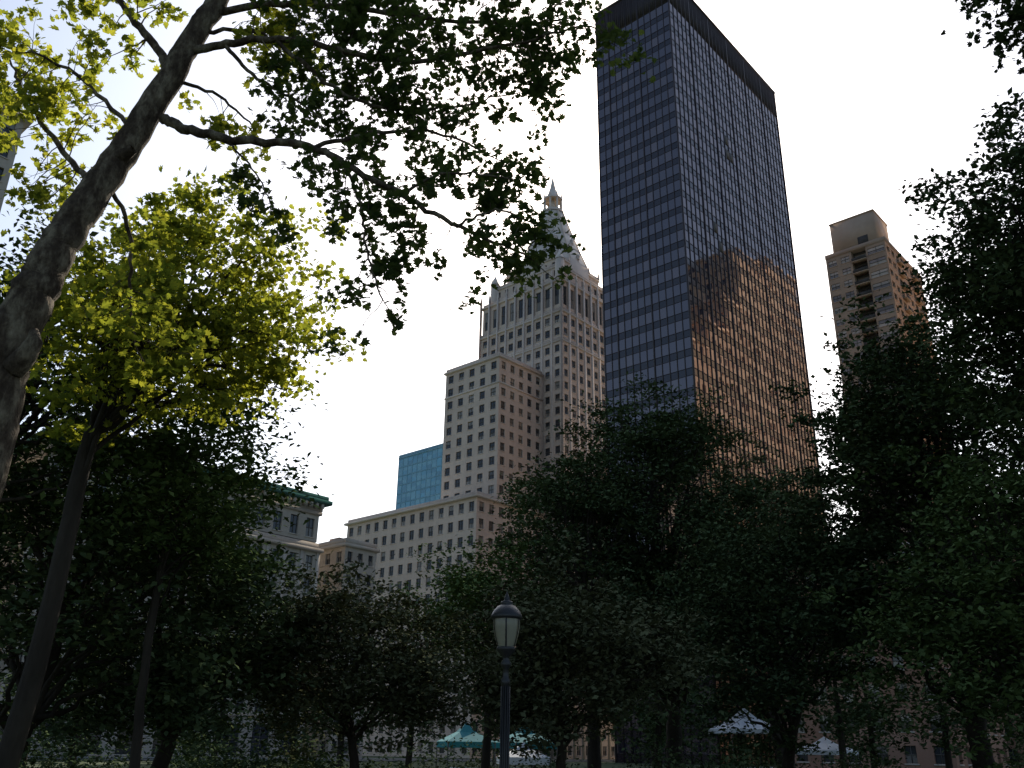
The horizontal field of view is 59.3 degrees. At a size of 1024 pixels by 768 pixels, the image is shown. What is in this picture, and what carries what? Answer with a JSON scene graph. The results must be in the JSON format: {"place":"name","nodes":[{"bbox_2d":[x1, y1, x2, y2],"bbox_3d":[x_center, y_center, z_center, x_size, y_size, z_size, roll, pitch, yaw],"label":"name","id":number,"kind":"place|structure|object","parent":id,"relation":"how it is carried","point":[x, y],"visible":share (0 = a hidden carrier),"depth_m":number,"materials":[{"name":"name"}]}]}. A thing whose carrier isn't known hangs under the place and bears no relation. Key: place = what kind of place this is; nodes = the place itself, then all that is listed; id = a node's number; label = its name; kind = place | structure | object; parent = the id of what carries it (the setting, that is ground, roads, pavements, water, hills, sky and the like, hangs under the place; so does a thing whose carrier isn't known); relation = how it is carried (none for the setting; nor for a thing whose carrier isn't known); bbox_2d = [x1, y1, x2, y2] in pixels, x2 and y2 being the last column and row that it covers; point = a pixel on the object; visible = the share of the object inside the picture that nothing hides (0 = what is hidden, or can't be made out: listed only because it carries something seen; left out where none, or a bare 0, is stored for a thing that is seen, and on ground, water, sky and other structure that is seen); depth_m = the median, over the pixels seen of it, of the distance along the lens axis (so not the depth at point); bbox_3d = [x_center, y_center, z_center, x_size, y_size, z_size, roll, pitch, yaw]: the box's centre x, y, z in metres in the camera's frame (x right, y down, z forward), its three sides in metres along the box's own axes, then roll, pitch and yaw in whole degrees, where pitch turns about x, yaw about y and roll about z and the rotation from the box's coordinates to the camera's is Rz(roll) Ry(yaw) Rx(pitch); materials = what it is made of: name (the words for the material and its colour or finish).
{"place":"outdoors","nodes":[
{"label":"outdoors","id":0,"kind":"place"},
{"bbox_2d":[13,429,332,507],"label":"copper cornice","id":1,"kind":"structure","parent":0,"point":[321,499],"depth_m":157.04,"materials":[{"name":"green metal"}]},
{"bbox_2d":[27,756,614,761],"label":"avenue road","id":2,"kind":"structure","parent":0,"point":[384,759],"depth_m":139.83,"materials":[{"name":"grey asphalt"}]},
{"bbox_2d":[318,538,376,548],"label":"parapet","id":3,"kind":"structure","parent":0,"point":[353,541],"depth_m":170.30,"materials":[{"name":"grey stone"}]},
{"bbox_2d":[26,756,776,767],"bbox_3d":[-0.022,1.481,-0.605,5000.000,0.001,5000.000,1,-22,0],"label":"ground","id":4,"kind":"structure","parent":0,"point":[462,764],"depth_m":108.19,"materials":[{"name":"grey plant"}]},
{"bbox_2d":[0,105,33,211],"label":"stone highrise","id":5,"kind":"structure","parent":4,"relation":"on","point":[7,160],"depth_m":128.89,"materials":[{"name":"grey stone"}]},
{"bbox_2d":[0,123,14,179],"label":"windows","id":6,"kind":"structure","parent":5,"relation":"in","point":[4,154],"depth_m":129.73,"materials":[{"name":"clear glass"}]},
{"bbox_2d":[0,204,227,541],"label":"shade tree","id":7,"kind":"object","parent":4,"relation":"on","point":[66,456],"visible":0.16,"depth_m":17.76,"materials":[{"name":"green plant"}]},
{"bbox_2d":[0,325,302,755],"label":"shade tree","id":8,"kind":"object","parent":4,"relation":"on","point":[89,554],"visible":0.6,"depth_m":19.58,"materials":[{"name":"green plant"}]},
{"bbox_2d":[5,474,346,767],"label":"shade tree","id":9,"kind":"object","parent":4,"relation":"on","point":[162,758],"visible":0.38,"depth_m":22.84,"materials":[{"name":"green plant"}]},
{"bbox_2d":[0,165,367,767],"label":"maple tree","id":10,"kind":"object","parent":4,"relation":"on","point":[113,407],"visible":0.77,"depth_m":14.53,"materials":[{"name":"green plant"}]},
{"bbox_2d":[37,367,333,767],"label":"shade tree","id":11,"kind":"object","parent":4,"relation":"on","point":[225,468],"visible":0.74,"depth_m":18.37,"materials":[{"name":"green plant"}]},
{"bbox_2d":[244,527,309,541],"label":"ledge","id":12,"kind":"object","parent":4,"relation":"on","point":[282,535],"visible":0.1,"depth_m":154.97,"materials":[{"name":"grey stone"}]},
{"bbox_2d":[1,703,300,717],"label":"string course","id":13,"kind":"object","parent":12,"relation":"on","point":[242,714],"depth_m":138.88,"materials":[{"name":"stone"}]},
{"bbox_2d":[0,453,318,757],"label":"walls","id":14,"kind":"structure","parent":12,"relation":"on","point":[287,512],"depth_m":149.87,"materials":[{"name":"grey stone"}]},
{"bbox_2d":[0,463,313,755],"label":"windows","id":15,"kind":"structure","parent":14,"relation":"attached to","point":[257,727],"depth_m":140.79,"materials":[{"name":"black glass"}]},
{"bbox_2d":[4,487,312,753],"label":"window frames","id":16,"kind":"structure","parent":15,"relation":"attached to","point":[269,605],"depth_m":150.06,"materials":[{"name":"black metal"}]},
{"bbox_2d":[0,481,313,756],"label":"sills","id":17,"kind":"structure","parent":14,"relation":"attached to","point":[231,631],"depth_m":147.99,"materials":[{"name":"stone"}]},
{"bbox_2d":[0,468,314,755],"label":"reveals","id":18,"kind":"object","parent":14,"relation":"attached to","point":[255,604],"visible":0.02,"depth_m":151.79,"materials":[{"name":"grey stone"}]},
{"bbox_2d":[0,517,319,713],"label":"pilasters","id":19,"kind":"object","parent":14,"relation":"attached to","point":[2,665],"visible":0.08,"depth_m":151.55,"materials":[{"name":"stone"}]},
{"bbox_2d":[18,529,313,646],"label":"window hoods","id":20,"kind":"object","parent":14,"relation":"attached to","point":[273,570],"depth_m":152.45,"materials":[{"name":"stone"}]},
{"bbox_2d":[16,447,323,553],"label":"cornice","id":21,"kind":"structure","parent":14,"relation":"on","point":[299,546],"depth_m":154.02,"materials":[{"name":"stone"}]},
{"bbox_2d":[27,491,318,547],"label":"parapet","id":22,"kind":"structure","parent":21,"relation":"on","point":[290,540],"depth_m":153.41,"materials":[{"name":"grey stone"}]},
{"bbox_2d":[21,441,322,511],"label":"frieze","id":23,"kind":"object","parent":22,"relation":"on","point":[310,508],"visible":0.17,"depth_m":157.56,"materials":[{"name":"stone"}]},
{"bbox_2d":[111,456,324,509],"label":"cornice brackets","id":24,"kind":"object","parent":23,"relation":"attached to","point":[321,506],"visible":0.16,"depth_m":157.33,"materials":[{"name":"concrete"}]},
{"bbox_2d":[0,0,657,500],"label":"plane tree","id":25,"kind":"object","parent":4,"relation":"on","point":[32,296],"visible":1,"depth_m":10.26,"materials":[{"name":"green plant"}]},
{"bbox_2d":[301,546,375,757],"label":"walls","id":26,"kind":"structure","parent":4,"relation":"on","point":[355,551],"depth_m":167.93,"materials":[{"name":"grey stone"}]},
{"bbox_2d":[308,551,372,753],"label":"reveals","id":27,"kind":"object","parent":26,"relation":"attached to","point":[359,601],"visible":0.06,"depth_m":168.15,"materials":[{"name":"grey stone"}]},
{"bbox_2d":[308,562,372,754],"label":"sills","id":28,"kind":"structure","parent":26,"relation":"attached to","point":[343,623],"depth_m":167.07,"materials":[{"name":"stone"}]},
{"bbox_2d":[310,552,371,753],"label":"windows","id":29,"kind":"structure","parent":26,"relation":"attached to","point":[339,559],"depth_m":167.78,"materials":[{"name":"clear glass"}]},
{"bbox_2d":[311,552,371,753],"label":"window frames","id":30,"kind":"structure","parent":29,"relation":"attached to","point":[333,633],"depth_m":167.91,"materials":[{"name":"black metal"}]},
{"bbox_2d":[319,542,379,552],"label":"cornice","id":31,"kind":"structure","parent":26,"relation":"on","point":[338,545],"depth_m":169.37,"materials":[{"name":"stone"}]},
{"bbox_2d":[214,556,526,767],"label":"crab apple tree","id":32,"kind":"object","parent":4,"relation":"on","point":[405,673],"visible":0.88,"depth_m":24.46,"materials":[{"name":"green plant"}]},
{"bbox_2d":[435,724,495,767],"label":"market tent","id":33,"kind":"object","parent":4,"relation":"on","point":[464,732],"visible":0.7,"depth_m":47.46,"materials":[{"name":"teal fabric"}]},
{"bbox_2d":[378,529,589,767],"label":"shade tree","id":34,"kind":"object","parent":4,"relation":"on","point":[457,586],"visible":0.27,"depth_m":34.33,"materials":[{"name":"green plant"}]},
{"bbox_2d":[0,631,1023,767],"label":"distant trees","id":35,"kind":"object","parent":4,"relation":"on","point":[839,718],"visible":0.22,"depth_m":66.47,"materials":[{"name":"green plant"}]},
{"bbox_2d":[0,700,1023,767],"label":"shrub border","id":36,"kind":"object","parent":4,"relation":"on","point":[210,763],"visible":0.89,"depth_m":30.29,"materials":[{"name":"green plant"}]},
{"bbox_2d":[492,727,557,767],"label":"market tent","id":37,"kind":"object","parent":4,"relation":"on","point":[517,743],"visible":0.26,"depth_m":48.75,"materials":[{"name":"teal fabric"}]},
{"bbox_2d":[426,530,756,767],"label":"crab apple tree","id":38,"kind":"object","parent":4,"relation":"on","point":[566,642],"visible":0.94,"depth_m":22.52,"materials":[{"name":"green plant"}]},
{"bbox_2d":[472,444,717,767],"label":"shade tree","id":39,"kind":"object","parent":4,"relation":"on","point":[583,505],"visible":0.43,"depth_m":41.49,"materials":[{"name":"green plant"}]},
{"bbox_2d":[488,369,812,767],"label":"shade tree","id":40,"kind":"object","parent":4,"relation":"on","point":[668,465],"visible":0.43,"depth_m":44.35,"materials":[{"name":"green plant"}]},
{"bbox_2d":[708,708,772,767],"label":"market tent","id":41,"kind":"object","parent":4,"relation":"on","point":[742,724],"visible":0.46,"depth_m":68.16,"materials":[{"name":"white fabric"}]},
{"bbox_2d":[628,468,913,767],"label":"shade tree","id":42,"kind":"object","parent":4,"relation":"on","point":[788,676],"visible":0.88,"depth_m":31.10,"materials":[{"name":"green plant"}]},
{"bbox_2d":[662,439,896,767],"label":"shade tree","id":43,"kind":"object","parent":4,"relation":"on","point":[749,464],"visible":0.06,"depth_m":65.87,"materials":[{"name":"green plant"}]},
{"bbox_2d":[794,737,859,767],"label":"market tent","id":44,"kind":"object","parent":4,"relation":"on","point":[824,744],"visible":0.66,"depth_m":64.14,"materials":[{"name":"white fabric"}]},
{"bbox_2d":[732,285,1023,767],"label":"shade tree","id":45,"kind":"object","parent":4,"relation":"on","point":[864,449],"visible":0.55,"depth_m":30.47,"materials":[{"name":"green plant"}]},
{"bbox_2d":[801,366,1023,767],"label":"shade tree","id":46,"kind":"object","parent":4,"relation":"on","point":[929,632],"visible":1,"depth_m":22.62,"materials":[{"name":"green plant"}]},
{"bbox_2d":[890,87,1023,479],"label":"shade tree","id":47,"kind":"object","parent":4,"relation":"on","point":[993,296],"visible":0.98,"depth_m":24.13,"materials":[{"name":"green plant"}]},
{"bbox_2d":[940,0,1023,74],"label":"shade tree","id":48,"kind":"object","parent":4,"relation":"on","point":[1015,13],"visible":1,"depth_m":16.85,"materials":[{"name":"green plant"}]},
{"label":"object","id":49,"kind":"object","parent":4,"relation":"on","visible":0},
{"bbox_2d":[982,554,1023,767],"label":"walls","id":50,"kind":"structure","parent":49,"relation":"on","point":[1019,751],"depth_m":131.29,"materials":[{"name":"red brick"}]},
{"bbox_2d":[344,173,614,758],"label":"limestone spire tower","id":51,"kind":"structure","parent":0,"point":[521,376],"depth_m":258.12,"materials":[{"name":"beige stone"}]},
{"bbox_2d":[350,263,613,755],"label":"windows","id":52,"kind":"structure","parent":51,"relation":"in","point":[564,288],"depth_m":255.92,"materials":[{"name":"black glass"}]},
{"bbox_2d":[351,262,612,755],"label":"window frames","id":53,"kind":"structure","parent":51,"relation":"in","point":[472,506],"depth_m":256.42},
{"bbox_2d":[0,0,1023,542],"label":"sky","id":54,"kind":"structure","parent":0,"point":[870,95],"materials":[{"name":"white"}]},
{"bbox_2d":[595,0,823,764],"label":"glass office tower","id":55,"kind":"structure","parent":0,"point":[699,285],"depth_m":195.74,"materials":[{"name":"glass"}]},
{"bbox_2d":[597,2,821,754],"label":"window panes","id":56,"kind":"structure","parent":55,"relation":"in","point":[674,256],"depth_m":194.22,"materials":[{"name":"blue glass"}]},
{"bbox_2d":[714,135,732,251],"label":"vent windows","id":57,"kind":"structure","parent":55,"relation":"in","point":[726,139],"depth_m":208.55,"materials":[{"name":"black glass"}]},
{"bbox_2d":[825,209,951,529],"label":"brown apartment tower","id":58,"kind":"structure","parent":0,"point":[864,255],"depth_m":256.87,"materials":[{"name":"brick"}]},
{"bbox_2d":[829,244,917,502],"label":"ribbon glass windows","id":59,"kind":"structure","parent":58,"relation":"in","point":[880,246],"depth_m":253.99,"materials":[{"name":"black glass"}]},
{"bbox_2d":[830,247,930,487],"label":"window frames","id":60,"kind":"structure","parent":58,"relation":"in","point":[875,247],"depth_m":255.24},
{"bbox_2d":[855,246,925,527],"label":"windows","id":61,"kind":"structure","parent":58,"relation":"in","point":[886,246],"depth_m":255.55,"materials":[{"name":"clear glass"}]},
{"label":"park path","id":62,"kind":"structure","parent":0,"visible":0},
{"bbox_2d":[491,592,522,767],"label":"street lamp","id":63,"kind":"object","parent":62,"relation":"on","point":[506,617],"visible":1,"depth_m":14.36,"materials":[{"name":"black metal"}]},
{"bbox_2d":[496,742,550,767],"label":"market tent","id":64,"kind":"object","parent":62,"relation":"on","point":[512,758],"visible":0.54,"depth_m":39.64,"materials":[{"name":"white fabric"}]},
{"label":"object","id":65,"kind":"object","parent":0,"visible":0},
{"bbox_2d":[396,447,442,507],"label":"walls","id":66,"kind":"structure","parent":65,"relation":"on","point":[415,490],"depth_m":343.20,"materials":[{"name":"blue glass"}]},
{"bbox_2d":[396,448,442,508],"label":"blue glass windows","id":67,"kind":"structure","parent":66,"relation":"attached to","point":[433,454],"depth_m":343.15,"materials":[{"name":"blue glass"}]},
{"bbox_2d":[396,448,442,506],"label":"reveals","id":68,"kind":"object","parent":66,"relation":"attached to","point":[421,477],"visible":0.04,"depth_m":343.07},
{"bbox_2d":[398,446,442,458],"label":"cornice","id":69,"kind":"structure","parent":66,"relation":"on","point":[420,452],"depth_m":346.98,"materials":[{"name":"metal"}]},
{"bbox_2d":[399,443,442,457],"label":"parapet","id":70,"kind":"structure","parent":66,"relation":"on","point":[420,450],"depth_m":347.38,"materials":[{"name":"grey metal"}]},
{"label":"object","id":71,"kind":"object","parent":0,"visible":0},
{"bbox_2d":[779,558,1010,767],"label":"walls","id":72,"kind":"structure","parent":71,"relation":"on","point":[926,758],"depth_m":118.06,"materials":[{"name":"red brick"}]},
{"bbox_2d":[786,568,998,763],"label":"windows","id":73,"kind":"structure","parent":72,"relation":"in","point":[914,757],"depth_m":117.97,"materials":[{"name":"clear glass"}]},
{"bbox_2d":[800,575,1005,763],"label":"window frames","id":74,"kind":"structure","parent":73,"relation":"attached to","point":[911,754],"depth_m":118.25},
{"bbox_2d":[797,584,1007,763],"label":"reveals","id":75,"kind":"object","parent":72,"relation":"attached to","point":[961,758],"visible":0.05,"depth_m":118.03,"materials":[{"name":"red brick"}]},
{"bbox_2d":[796,667,1008,765],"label":"sills","id":76,"kind":"structure","parent":72,"relation":"attached to","point":[901,732],"depth_m":116.70,"materials":[{"name":"stone"}]},
{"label":"window frames","id":77,"kind":"object","parent":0,"visible":0},
{"bbox_2d":[1003,705,1017,762],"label":"windows","id":78,"kind":"structure","parent":77,"relation":"attached to","point":[1010,750],"depth_m":131.49,"materials":[{"name":"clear glass"}]}
]}

